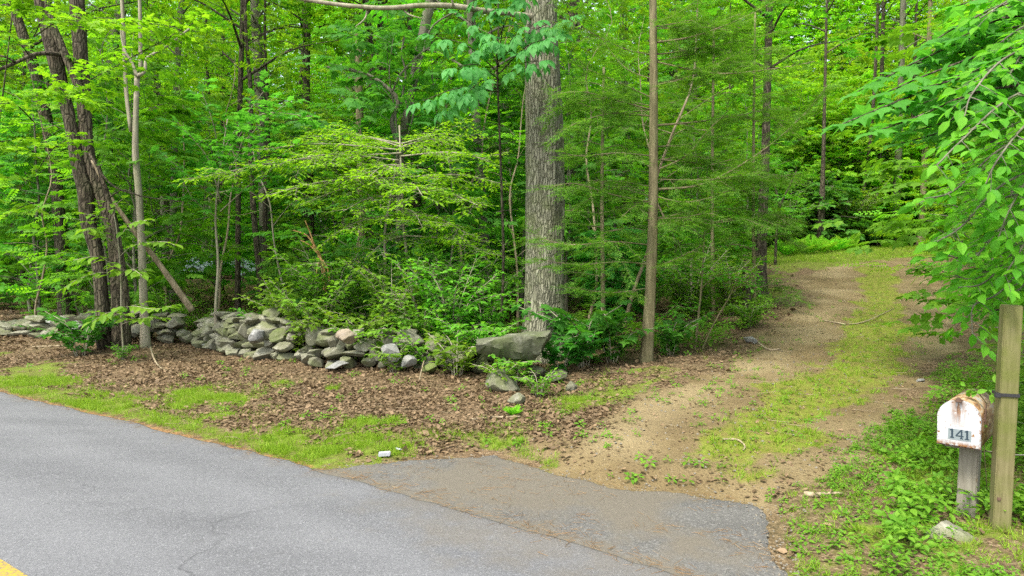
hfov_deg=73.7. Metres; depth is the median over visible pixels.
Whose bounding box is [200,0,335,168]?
young tree
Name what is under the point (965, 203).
sapling
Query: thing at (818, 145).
sapling
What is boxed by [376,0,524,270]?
forest tree
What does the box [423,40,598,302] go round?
sapling
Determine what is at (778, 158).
sapling
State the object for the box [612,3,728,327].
dead sapling
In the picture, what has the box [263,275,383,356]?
shrub
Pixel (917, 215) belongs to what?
bush
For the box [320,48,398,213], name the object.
young tree
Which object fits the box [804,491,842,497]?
fallen branch
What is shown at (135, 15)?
young tree
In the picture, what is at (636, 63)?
tree
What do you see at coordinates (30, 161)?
sapling
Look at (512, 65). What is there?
young tree
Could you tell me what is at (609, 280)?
bush
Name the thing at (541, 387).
plant
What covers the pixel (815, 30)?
tree
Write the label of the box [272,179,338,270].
sapling
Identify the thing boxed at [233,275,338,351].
shrub
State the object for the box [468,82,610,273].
sapling
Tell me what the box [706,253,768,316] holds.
shrub
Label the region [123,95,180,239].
young tree
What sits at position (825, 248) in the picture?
fern
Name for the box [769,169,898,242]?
bush
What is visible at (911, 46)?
sapling
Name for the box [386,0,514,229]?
forest tree
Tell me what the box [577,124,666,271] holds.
sapling
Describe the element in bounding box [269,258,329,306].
bush
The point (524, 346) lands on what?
boulder
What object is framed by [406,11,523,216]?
forest tree
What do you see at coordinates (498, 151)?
tree
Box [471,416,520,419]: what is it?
fallen branch
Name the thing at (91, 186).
multi stem tree
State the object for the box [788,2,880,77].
tree
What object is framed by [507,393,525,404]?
rock
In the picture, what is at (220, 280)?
dead sapling
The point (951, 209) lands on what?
sapling
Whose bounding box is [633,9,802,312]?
needle tree
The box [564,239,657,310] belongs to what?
bush
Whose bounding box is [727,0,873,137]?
tree
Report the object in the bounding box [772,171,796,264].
dark sapling
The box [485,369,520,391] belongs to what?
rock
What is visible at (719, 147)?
sapling
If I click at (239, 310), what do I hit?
shrub
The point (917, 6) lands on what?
thin tree
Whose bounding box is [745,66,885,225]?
sapling
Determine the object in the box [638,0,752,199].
young tree
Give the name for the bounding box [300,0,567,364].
oak tree
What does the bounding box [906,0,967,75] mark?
tree
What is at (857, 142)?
sapling
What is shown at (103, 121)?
forest tree
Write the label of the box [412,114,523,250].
sapling
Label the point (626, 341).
plant
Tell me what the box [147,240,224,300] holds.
bush
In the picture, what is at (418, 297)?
shrub
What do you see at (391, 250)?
bush
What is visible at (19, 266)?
sapling
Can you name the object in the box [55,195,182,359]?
broadleaf sapling
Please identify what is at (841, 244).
fern
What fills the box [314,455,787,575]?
driveway apron
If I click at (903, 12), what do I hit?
grey tree
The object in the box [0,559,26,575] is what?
road marking
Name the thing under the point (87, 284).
bush
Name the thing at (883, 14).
thin tree
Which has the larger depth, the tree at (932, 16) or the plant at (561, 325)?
the tree at (932, 16)
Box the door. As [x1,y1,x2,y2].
[937,397,981,449]
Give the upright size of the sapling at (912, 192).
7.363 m
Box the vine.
[960,374,995,489]
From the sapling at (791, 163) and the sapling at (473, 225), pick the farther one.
the sapling at (791, 163)
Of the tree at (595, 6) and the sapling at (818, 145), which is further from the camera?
the tree at (595, 6)
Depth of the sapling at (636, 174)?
21.97 m
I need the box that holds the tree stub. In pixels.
[742,259,751,310]
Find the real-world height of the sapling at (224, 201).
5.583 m
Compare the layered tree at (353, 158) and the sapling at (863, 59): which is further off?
the sapling at (863, 59)
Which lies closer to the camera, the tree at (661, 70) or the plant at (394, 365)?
the plant at (394, 365)
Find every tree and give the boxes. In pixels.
[0,0,96,194]
[0,0,107,299]
[0,0,137,302]
[0,0,150,148]
[0,0,155,256]
[0,0,155,292]
[0,0,182,349]
[0,0,183,309]
[0,0,188,315]
[0,0,198,215]
[0,4,45,165]
[0,4,67,278]
[0,7,44,151]
[0,15,36,101]
[0,57,41,282]
[11,0,206,302]
[16,1,89,242]
[17,4,154,259]
[24,0,225,253]
[30,0,271,289]
[40,37,141,214]
[72,3,191,256]
[87,0,210,257]
[88,0,254,295]
[91,0,251,258]
[118,6,281,260]
[119,0,251,301]
[120,0,189,347]
[120,0,283,250]
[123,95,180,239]
[127,0,298,283]
[127,0,376,311]
[130,0,353,312]
[133,0,287,255]
[147,0,351,263]
[147,73,292,258]
[151,0,346,276]
[153,0,278,293]
[173,118,516,325]
[179,0,353,304]
[179,18,290,257]
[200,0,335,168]
[212,0,406,262]
[213,0,367,262]
[221,23,321,264]
[227,0,359,255]
[227,0,372,294]
[233,0,441,236]
[245,129,337,261]
[266,0,388,259]
[268,0,430,269]
[269,0,390,242]
[270,0,525,298]
[270,4,363,256]
[287,0,467,308]
[294,0,448,250]
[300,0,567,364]
[307,0,500,308]
[314,30,368,232]
[315,4,423,191]
[319,12,432,236]
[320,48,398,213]
[327,0,452,311]
[336,0,633,323]
[338,0,492,232]
[360,0,607,282]
[374,0,510,251]
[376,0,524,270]
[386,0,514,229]
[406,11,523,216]
[434,0,524,195]
[434,0,567,261]
[450,0,589,235]
[464,0,665,286]
[470,17,579,265]
[476,0,666,243]
[482,0,634,140]
[507,0,846,362]
[512,0,662,226]
[512,67,683,310]
[517,0,672,251]
[579,0,704,225]
[581,0,711,265]
[582,0,754,239]
[583,0,701,257]
[596,0,751,222]
[597,11,682,199]
[611,0,764,242]
[616,0,791,200]
[621,0,887,294]
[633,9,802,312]
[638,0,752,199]
[659,0,781,173]
[659,0,813,201]
[676,0,788,214]
[695,13,817,308]
[697,0,879,240]
[698,0,859,133]
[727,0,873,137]
[743,0,948,170]
[760,0,899,238]
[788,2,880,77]
[798,0,975,158]
[803,0,938,241]
[813,0,969,160]
[816,0,912,244]
[819,0,1023,155]
[820,0,902,246]
[832,0,949,245]
[852,0,958,245]
[871,0,937,240]
[897,0,1023,361]
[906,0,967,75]
[909,0,1021,70]
[918,3,1023,329]
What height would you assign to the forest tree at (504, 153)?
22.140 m
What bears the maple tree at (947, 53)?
on the ground at (776, 524)
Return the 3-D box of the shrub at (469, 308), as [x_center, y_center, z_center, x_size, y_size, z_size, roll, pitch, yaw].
[-0.914,0.300,9.441,1.473,1.596,1.452,-2,3,-33]
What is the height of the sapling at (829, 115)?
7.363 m
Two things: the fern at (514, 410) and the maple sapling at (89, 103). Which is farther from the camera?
the maple sapling at (89, 103)
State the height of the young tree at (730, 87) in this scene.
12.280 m
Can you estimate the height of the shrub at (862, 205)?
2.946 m
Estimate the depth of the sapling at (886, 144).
32.78 m
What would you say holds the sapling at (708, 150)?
on the ground at (776, 524)
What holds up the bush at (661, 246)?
on the ground at (776, 524)
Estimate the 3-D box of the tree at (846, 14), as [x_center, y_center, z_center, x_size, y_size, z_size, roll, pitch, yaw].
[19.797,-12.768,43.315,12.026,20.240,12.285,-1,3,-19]
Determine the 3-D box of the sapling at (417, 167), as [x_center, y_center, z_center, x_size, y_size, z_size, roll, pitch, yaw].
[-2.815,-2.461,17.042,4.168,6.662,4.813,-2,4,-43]
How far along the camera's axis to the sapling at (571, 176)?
17.28 m
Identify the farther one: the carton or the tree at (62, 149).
the tree at (62, 149)
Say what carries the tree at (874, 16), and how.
on the ground at (776, 524)
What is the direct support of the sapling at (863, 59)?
on the ground at (776, 524)
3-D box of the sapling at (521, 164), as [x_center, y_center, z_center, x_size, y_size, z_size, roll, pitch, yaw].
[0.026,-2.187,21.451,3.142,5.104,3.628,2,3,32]
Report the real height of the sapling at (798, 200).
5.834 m
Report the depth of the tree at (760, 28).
44.32 m
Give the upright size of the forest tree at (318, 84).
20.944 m
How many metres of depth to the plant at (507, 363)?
7.68 m
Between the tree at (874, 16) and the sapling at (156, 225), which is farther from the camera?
the tree at (874, 16)
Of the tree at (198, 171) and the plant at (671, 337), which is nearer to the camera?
the plant at (671, 337)
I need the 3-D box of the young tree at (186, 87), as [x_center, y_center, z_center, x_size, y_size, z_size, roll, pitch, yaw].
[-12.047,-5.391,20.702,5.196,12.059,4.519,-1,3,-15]
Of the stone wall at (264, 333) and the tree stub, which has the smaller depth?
the stone wall at (264, 333)
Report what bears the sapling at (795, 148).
on the ground at (776, 524)
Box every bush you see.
[0,248,131,317]
[0,253,18,304]
[73,264,90,296]
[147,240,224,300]
[243,268,314,312]
[247,237,377,325]
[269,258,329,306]
[271,250,340,299]
[330,218,440,320]
[430,248,481,297]
[473,242,525,304]
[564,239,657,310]
[566,220,691,316]
[613,221,685,290]
[642,206,768,301]
[658,224,750,290]
[665,198,757,270]
[749,179,843,245]
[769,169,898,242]
[806,179,889,241]
[868,174,972,244]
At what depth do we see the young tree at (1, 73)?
20.43 m
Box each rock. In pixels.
[468,354,488,373]
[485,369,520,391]
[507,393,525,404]
[525,365,547,378]
[546,369,566,382]
[566,381,577,391]
[743,336,757,343]
[925,520,976,541]
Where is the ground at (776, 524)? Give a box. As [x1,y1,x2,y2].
[0,240,1023,575]
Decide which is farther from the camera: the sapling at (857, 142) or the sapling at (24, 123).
the sapling at (857, 142)
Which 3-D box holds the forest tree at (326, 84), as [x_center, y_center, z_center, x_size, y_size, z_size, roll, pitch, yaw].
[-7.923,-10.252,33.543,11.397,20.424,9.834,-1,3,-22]
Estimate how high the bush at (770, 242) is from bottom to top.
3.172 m
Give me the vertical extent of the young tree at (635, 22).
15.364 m
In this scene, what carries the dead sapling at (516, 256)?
on the ground at (776, 524)
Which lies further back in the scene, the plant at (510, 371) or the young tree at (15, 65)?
the young tree at (15, 65)
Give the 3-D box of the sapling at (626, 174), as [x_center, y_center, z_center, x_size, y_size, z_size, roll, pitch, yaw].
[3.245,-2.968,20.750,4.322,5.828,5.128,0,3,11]
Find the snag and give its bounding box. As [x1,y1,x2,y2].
[293,220,329,348]
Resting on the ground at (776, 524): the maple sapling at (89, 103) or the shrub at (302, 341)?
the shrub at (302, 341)
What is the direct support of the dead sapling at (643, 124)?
on the ground at (776, 524)
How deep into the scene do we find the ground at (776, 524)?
7.79 m
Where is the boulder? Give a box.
[475,330,551,370]
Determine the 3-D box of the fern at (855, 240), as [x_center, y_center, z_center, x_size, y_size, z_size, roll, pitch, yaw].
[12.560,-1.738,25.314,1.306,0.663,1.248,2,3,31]
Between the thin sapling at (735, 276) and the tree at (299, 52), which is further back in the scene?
the tree at (299, 52)
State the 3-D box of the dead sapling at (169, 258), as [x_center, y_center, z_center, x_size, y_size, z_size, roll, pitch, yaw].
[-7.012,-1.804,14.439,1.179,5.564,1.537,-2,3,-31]
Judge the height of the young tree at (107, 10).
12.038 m
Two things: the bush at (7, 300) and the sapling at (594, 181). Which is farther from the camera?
the sapling at (594, 181)
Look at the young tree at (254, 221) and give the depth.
15.29 m
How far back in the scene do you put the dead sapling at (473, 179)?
13.51 m
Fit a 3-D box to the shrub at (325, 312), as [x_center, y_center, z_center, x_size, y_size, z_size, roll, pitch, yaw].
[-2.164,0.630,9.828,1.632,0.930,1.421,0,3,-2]
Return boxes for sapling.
[0,0,223,219]
[0,0,287,316]
[0,24,252,305]
[0,33,184,314]
[0,80,183,298]
[0,84,133,312]
[0,101,67,272]
[0,102,124,303]
[0,111,85,299]
[3,76,73,314]
[3,132,98,273]
[4,125,59,279]
[5,194,45,283]
[6,37,258,317]
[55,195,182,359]
[69,118,224,306]
[78,154,197,288]
[130,104,298,304]
[148,69,326,332]
[156,130,279,286]
[157,60,213,310]
[181,53,269,311]
[191,175,284,280]
[206,152,329,294]
[243,94,366,276]
[244,0,524,312]
[247,134,408,288]
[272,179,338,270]
[276,159,355,262]
[310,51,467,284]
[321,51,525,295]
[324,116,456,272]
[325,0,525,301]
[343,87,379,263]
[387,136,490,238]
[392,143,500,293]
[406,0,586,331]
[409,145,522,295]
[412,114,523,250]
[412,134,516,272]
[417,37,636,319]
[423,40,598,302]
[446,0,679,311]
[449,17,521,318]
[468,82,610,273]
[476,140,525,293]
[487,19,695,305]
[491,77,667,299]
[491,90,525,331]
[562,58,707,257]
[564,127,665,258]
[575,136,646,252]
[577,96,690,257]
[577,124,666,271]
[579,1,620,319]
[582,94,696,270]
[583,121,679,234]
[610,16,700,305]
[611,55,772,262]
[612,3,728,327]
[612,122,716,255]
[618,98,784,263]
[639,104,736,240]
[655,185,763,350]
[660,97,759,234]
[665,111,760,227]
[685,76,809,234]
[693,79,831,255]
[701,106,778,205]
[709,99,816,233]
[710,56,852,233]
[710,65,846,244]
[718,124,802,237]
[728,95,833,224]
[729,29,884,215]
[741,83,874,234]
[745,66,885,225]
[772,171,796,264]
[778,91,873,227]
[780,28,920,184]
[783,83,899,237]
[788,70,948,240]
[791,104,912,221]
[804,61,968,233]
[809,89,939,232]
[811,0,1023,344]
[817,24,961,242]
[819,108,939,245]
[825,124,914,234]
[836,0,1023,327]
[846,72,945,210]
[848,29,971,212]
[854,0,1022,297]
[857,84,962,235]
[873,44,1021,269]
[884,75,970,240]
[902,72,973,232]
[916,45,986,223]
[919,140,1005,241]
[925,120,1021,240]
[928,139,971,232]
[944,125,1015,228]
[956,142,1002,208]
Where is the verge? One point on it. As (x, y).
(333, 460)
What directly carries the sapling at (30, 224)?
on the ground at (776, 524)
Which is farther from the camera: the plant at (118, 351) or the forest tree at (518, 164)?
the forest tree at (518, 164)
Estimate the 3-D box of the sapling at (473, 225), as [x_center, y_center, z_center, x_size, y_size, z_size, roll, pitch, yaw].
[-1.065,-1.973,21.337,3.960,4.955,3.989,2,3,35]
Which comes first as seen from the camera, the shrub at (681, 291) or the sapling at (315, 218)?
the shrub at (681, 291)
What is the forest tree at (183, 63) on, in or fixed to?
on the ground at (776, 524)
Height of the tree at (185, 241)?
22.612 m
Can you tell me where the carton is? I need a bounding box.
[378,451,390,456]
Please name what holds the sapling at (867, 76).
on the ground at (776, 524)
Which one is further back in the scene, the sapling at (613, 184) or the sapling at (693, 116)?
the sapling at (613, 184)
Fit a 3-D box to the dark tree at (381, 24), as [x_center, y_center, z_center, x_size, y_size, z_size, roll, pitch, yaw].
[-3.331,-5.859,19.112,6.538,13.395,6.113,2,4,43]
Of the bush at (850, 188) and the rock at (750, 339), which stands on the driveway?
the rock at (750, 339)
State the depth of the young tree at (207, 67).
24.69 m
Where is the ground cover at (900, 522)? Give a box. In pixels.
[0,240,1023,575]
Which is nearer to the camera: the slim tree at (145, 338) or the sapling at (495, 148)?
the slim tree at (145, 338)
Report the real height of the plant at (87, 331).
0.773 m
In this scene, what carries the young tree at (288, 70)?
on the ground at (776, 524)
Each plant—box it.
[10,308,126,356]
[108,342,138,358]
[364,340,411,372]
[382,326,456,365]
[422,323,476,377]
[470,358,519,384]
[488,354,539,383]
[503,300,631,368]
[510,367,565,396]
[519,326,608,370]
[570,303,671,362]
[642,312,713,355]
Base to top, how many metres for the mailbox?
0.920 m
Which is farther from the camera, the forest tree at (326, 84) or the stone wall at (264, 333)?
the forest tree at (326, 84)
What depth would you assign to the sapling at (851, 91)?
31.82 m
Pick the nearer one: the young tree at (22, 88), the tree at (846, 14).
the young tree at (22, 88)
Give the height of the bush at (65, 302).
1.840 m
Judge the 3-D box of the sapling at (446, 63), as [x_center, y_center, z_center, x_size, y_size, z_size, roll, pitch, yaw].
[-1.211,-1.691,13.299,4.389,5.497,4.421,2,4,43]
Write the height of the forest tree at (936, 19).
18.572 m
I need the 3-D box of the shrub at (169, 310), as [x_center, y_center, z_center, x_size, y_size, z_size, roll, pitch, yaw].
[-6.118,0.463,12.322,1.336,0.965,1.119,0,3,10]
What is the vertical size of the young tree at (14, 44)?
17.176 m
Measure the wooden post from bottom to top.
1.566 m
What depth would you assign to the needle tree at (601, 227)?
11.33 m
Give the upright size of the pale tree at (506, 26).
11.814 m
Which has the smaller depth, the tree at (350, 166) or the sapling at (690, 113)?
the sapling at (690, 113)
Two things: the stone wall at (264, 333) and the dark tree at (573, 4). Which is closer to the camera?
the stone wall at (264, 333)
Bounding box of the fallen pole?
[91,160,194,312]
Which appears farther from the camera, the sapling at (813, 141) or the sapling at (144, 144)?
the sapling at (813, 141)
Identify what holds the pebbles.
on the driveway
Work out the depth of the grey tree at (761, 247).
14.46 m
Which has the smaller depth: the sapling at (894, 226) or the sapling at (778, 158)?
the sapling at (894, 226)
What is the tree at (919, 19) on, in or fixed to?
on the ground at (776, 524)
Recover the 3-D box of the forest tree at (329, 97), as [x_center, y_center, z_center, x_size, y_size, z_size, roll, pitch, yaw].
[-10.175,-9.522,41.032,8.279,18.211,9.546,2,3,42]
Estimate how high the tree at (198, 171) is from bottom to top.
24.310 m
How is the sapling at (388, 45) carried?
on the ground at (776, 524)
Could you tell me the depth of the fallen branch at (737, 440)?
5.45 m
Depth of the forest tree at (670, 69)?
34.59 m
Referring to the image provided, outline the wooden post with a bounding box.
[988,304,1022,530]
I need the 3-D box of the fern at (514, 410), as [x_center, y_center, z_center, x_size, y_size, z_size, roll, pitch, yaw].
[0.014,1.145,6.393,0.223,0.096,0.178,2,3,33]
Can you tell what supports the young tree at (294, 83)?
on the ground at (776, 524)
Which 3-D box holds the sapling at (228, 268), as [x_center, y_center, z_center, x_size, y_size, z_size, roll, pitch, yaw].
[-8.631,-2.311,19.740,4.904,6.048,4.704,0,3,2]
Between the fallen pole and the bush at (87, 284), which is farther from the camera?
the bush at (87, 284)
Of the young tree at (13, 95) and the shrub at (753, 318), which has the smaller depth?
the shrub at (753, 318)
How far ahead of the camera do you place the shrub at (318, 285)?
10.18 m
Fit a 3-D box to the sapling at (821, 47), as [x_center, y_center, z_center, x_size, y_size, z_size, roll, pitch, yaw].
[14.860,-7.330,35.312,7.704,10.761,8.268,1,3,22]
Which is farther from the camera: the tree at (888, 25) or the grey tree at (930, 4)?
the tree at (888, 25)
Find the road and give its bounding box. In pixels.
[0,392,676,575]
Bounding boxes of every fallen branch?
[32,345,62,347]
[150,347,169,371]
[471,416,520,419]
[722,438,745,450]
[757,341,780,350]
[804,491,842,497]
[823,308,893,324]
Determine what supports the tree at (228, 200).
on the ground at (776, 524)
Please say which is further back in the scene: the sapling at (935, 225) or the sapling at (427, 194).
the sapling at (427, 194)
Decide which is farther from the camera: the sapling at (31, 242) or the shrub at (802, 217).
the shrub at (802, 217)
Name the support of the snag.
on the ground at (776, 524)
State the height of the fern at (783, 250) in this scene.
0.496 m
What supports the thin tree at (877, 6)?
on the ground at (776, 524)
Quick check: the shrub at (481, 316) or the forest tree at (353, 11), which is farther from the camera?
the forest tree at (353, 11)
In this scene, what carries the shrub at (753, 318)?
on the ground at (776, 524)
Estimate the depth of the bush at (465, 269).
20.49 m
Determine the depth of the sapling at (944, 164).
31.96 m
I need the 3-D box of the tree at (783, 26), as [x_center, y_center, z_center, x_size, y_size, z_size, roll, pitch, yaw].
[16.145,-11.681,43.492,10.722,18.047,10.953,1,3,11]
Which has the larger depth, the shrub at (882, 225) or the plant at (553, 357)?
the shrub at (882, 225)
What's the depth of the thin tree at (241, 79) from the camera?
15.88 m
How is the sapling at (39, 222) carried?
on the ground at (776, 524)
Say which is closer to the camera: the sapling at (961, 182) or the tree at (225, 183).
the sapling at (961, 182)
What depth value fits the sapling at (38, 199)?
14.27 m
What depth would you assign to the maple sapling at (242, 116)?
10.35 m
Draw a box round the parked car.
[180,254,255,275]
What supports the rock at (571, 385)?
on the ground at (776, 524)
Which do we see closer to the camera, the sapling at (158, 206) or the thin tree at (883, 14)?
the sapling at (158, 206)
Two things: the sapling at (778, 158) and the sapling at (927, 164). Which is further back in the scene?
the sapling at (927, 164)
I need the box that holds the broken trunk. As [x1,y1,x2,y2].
[355,27,366,314]
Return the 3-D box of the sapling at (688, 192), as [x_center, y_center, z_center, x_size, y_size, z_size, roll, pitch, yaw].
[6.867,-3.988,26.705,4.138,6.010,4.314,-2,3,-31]
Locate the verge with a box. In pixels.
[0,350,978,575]
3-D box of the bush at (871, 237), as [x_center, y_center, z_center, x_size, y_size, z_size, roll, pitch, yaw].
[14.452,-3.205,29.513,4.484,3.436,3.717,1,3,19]
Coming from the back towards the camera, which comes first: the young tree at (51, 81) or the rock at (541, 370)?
the young tree at (51, 81)
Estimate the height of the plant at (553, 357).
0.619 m
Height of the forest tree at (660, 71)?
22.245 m
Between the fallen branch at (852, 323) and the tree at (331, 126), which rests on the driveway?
the fallen branch at (852, 323)
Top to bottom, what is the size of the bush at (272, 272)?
2.055 m
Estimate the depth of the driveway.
6.57 m
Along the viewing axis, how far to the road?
4.17 m
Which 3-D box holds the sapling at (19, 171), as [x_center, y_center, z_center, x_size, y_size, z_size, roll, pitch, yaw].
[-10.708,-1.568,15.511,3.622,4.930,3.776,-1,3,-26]
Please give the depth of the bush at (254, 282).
16.62 m
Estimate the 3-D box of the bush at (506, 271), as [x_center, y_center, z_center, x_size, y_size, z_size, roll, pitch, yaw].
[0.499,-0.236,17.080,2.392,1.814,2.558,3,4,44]
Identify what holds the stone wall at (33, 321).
on the ground at (776, 524)
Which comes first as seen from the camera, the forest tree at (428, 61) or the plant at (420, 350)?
the plant at (420, 350)
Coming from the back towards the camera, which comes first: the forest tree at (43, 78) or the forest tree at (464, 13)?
the forest tree at (43, 78)
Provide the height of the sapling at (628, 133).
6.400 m
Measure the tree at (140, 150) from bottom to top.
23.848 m
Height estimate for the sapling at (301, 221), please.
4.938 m
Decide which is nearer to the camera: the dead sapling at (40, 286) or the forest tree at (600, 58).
the dead sapling at (40, 286)
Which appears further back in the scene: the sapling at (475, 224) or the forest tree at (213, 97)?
the forest tree at (213, 97)
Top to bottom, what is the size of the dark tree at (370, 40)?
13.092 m
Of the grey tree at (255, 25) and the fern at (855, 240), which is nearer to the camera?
the grey tree at (255, 25)
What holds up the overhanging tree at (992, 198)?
on the ground at (776, 524)
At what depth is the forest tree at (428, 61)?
30.53 m
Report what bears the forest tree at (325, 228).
on the ground at (776, 524)
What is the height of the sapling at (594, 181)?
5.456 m
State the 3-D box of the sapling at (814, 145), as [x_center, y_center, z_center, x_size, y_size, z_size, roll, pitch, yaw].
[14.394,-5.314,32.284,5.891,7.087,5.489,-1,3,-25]
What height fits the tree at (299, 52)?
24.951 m
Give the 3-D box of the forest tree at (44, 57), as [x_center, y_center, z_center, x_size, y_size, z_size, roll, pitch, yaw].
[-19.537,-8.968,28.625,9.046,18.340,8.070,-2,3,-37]
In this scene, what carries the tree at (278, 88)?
on the ground at (776, 524)
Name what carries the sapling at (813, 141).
on the ground at (776, 524)
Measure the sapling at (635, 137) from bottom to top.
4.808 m
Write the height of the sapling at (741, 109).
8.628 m
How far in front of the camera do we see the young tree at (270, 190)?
31.38 m
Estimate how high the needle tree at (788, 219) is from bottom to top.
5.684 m
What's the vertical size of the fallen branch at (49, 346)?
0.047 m
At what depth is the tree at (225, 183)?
59.34 m
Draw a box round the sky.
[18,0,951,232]
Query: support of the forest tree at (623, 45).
on the ground at (776, 524)
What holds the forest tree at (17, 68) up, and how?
on the ground at (776, 524)
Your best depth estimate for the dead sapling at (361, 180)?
13.08 m
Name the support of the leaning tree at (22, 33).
on the ground at (776, 524)
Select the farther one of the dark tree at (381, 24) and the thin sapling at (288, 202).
the dark tree at (381, 24)
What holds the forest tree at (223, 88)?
on the ground at (776, 524)
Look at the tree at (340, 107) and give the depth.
52.82 m
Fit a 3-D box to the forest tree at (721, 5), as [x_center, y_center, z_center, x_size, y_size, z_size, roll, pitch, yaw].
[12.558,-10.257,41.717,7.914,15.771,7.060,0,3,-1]
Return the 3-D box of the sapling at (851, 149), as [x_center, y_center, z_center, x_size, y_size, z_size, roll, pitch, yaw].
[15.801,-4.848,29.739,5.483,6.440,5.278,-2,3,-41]
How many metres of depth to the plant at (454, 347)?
8.40 m
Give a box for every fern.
[502,405,521,414]
[770,239,799,253]
[780,239,819,252]
[795,235,827,252]
[817,238,839,251]
[824,237,855,249]
[832,233,869,249]
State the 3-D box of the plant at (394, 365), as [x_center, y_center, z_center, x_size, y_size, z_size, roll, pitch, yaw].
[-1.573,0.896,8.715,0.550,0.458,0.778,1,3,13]
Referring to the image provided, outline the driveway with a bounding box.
[500,250,970,510]
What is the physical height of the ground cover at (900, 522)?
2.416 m
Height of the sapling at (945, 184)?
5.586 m
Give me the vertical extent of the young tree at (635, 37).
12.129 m
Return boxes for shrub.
[130,286,203,328]
[182,308,219,330]
[230,308,279,318]
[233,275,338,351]
[262,232,411,328]
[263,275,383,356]
[273,293,356,351]
[308,302,418,360]
[323,309,426,358]
[335,252,429,348]
[368,285,461,351]
[382,252,481,329]
[387,252,509,345]
[399,237,524,343]
[421,307,530,368]
[422,277,530,342]
[634,235,752,325]
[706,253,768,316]
[726,299,772,327]
[768,181,833,241]
[769,168,848,240]
[825,175,892,239]
[868,210,898,244]
[918,203,959,242]
[965,317,1023,444]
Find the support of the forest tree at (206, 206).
on the ground at (776, 524)
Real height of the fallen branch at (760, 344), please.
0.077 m
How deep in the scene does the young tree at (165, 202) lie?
23.77 m
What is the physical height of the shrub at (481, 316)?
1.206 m
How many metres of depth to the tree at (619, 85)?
50.52 m
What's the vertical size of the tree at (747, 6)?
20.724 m
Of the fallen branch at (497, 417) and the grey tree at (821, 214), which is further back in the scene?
the grey tree at (821, 214)
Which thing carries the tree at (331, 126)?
on the ground at (776, 524)
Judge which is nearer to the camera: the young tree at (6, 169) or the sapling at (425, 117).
the sapling at (425, 117)
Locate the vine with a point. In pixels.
(973, 392)
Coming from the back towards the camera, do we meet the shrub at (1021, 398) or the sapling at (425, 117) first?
the sapling at (425, 117)
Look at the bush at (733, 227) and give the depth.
17.61 m
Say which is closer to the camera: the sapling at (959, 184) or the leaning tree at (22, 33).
the leaning tree at (22, 33)
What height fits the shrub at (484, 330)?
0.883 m
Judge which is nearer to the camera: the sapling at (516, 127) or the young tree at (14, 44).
the sapling at (516, 127)
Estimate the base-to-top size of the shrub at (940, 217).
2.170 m
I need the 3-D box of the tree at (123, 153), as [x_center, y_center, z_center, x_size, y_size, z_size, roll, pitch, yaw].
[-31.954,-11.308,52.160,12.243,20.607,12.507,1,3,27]
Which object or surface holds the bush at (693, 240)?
on the ground at (776, 524)
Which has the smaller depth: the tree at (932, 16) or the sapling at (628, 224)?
the sapling at (628, 224)
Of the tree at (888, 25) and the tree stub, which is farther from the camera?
the tree at (888, 25)
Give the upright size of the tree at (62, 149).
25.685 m
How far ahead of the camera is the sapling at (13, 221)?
19.89 m
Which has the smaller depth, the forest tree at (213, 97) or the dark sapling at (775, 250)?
the dark sapling at (775, 250)
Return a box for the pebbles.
[322,284,948,575]
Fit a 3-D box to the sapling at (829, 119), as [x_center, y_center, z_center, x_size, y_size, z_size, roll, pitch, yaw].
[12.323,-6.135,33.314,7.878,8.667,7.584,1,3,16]
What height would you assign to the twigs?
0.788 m
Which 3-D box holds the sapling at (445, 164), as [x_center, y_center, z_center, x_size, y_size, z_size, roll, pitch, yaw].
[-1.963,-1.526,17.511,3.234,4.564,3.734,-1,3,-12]
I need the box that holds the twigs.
[0,299,1023,571]
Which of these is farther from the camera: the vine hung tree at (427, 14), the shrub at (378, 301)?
the vine hung tree at (427, 14)
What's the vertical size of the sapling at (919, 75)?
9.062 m
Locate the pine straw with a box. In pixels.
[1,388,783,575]
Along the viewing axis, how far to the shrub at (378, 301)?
9.77 m
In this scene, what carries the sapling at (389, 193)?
on the ground at (776, 524)
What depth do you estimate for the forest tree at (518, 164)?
45.91 m
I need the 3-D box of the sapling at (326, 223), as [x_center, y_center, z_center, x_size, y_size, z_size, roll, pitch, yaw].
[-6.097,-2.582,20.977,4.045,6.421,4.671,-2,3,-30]
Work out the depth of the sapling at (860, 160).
33.12 m
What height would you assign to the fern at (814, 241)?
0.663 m
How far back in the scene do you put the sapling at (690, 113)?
17.87 m
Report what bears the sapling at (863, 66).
on the ground at (776, 524)
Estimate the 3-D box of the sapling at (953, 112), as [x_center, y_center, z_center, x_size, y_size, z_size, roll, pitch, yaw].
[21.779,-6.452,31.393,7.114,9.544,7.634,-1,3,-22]
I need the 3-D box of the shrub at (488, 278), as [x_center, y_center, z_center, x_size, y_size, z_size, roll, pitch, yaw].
[-0.729,0.125,10.433,2.211,1.819,1.827,2,3,37]
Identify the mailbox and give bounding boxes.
[937,388,993,517]
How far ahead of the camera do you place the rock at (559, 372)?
7.96 m
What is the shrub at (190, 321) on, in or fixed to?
on the ground at (776, 524)
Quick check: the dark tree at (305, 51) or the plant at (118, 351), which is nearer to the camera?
the plant at (118, 351)
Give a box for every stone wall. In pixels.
[0,307,165,341]
[152,307,476,373]

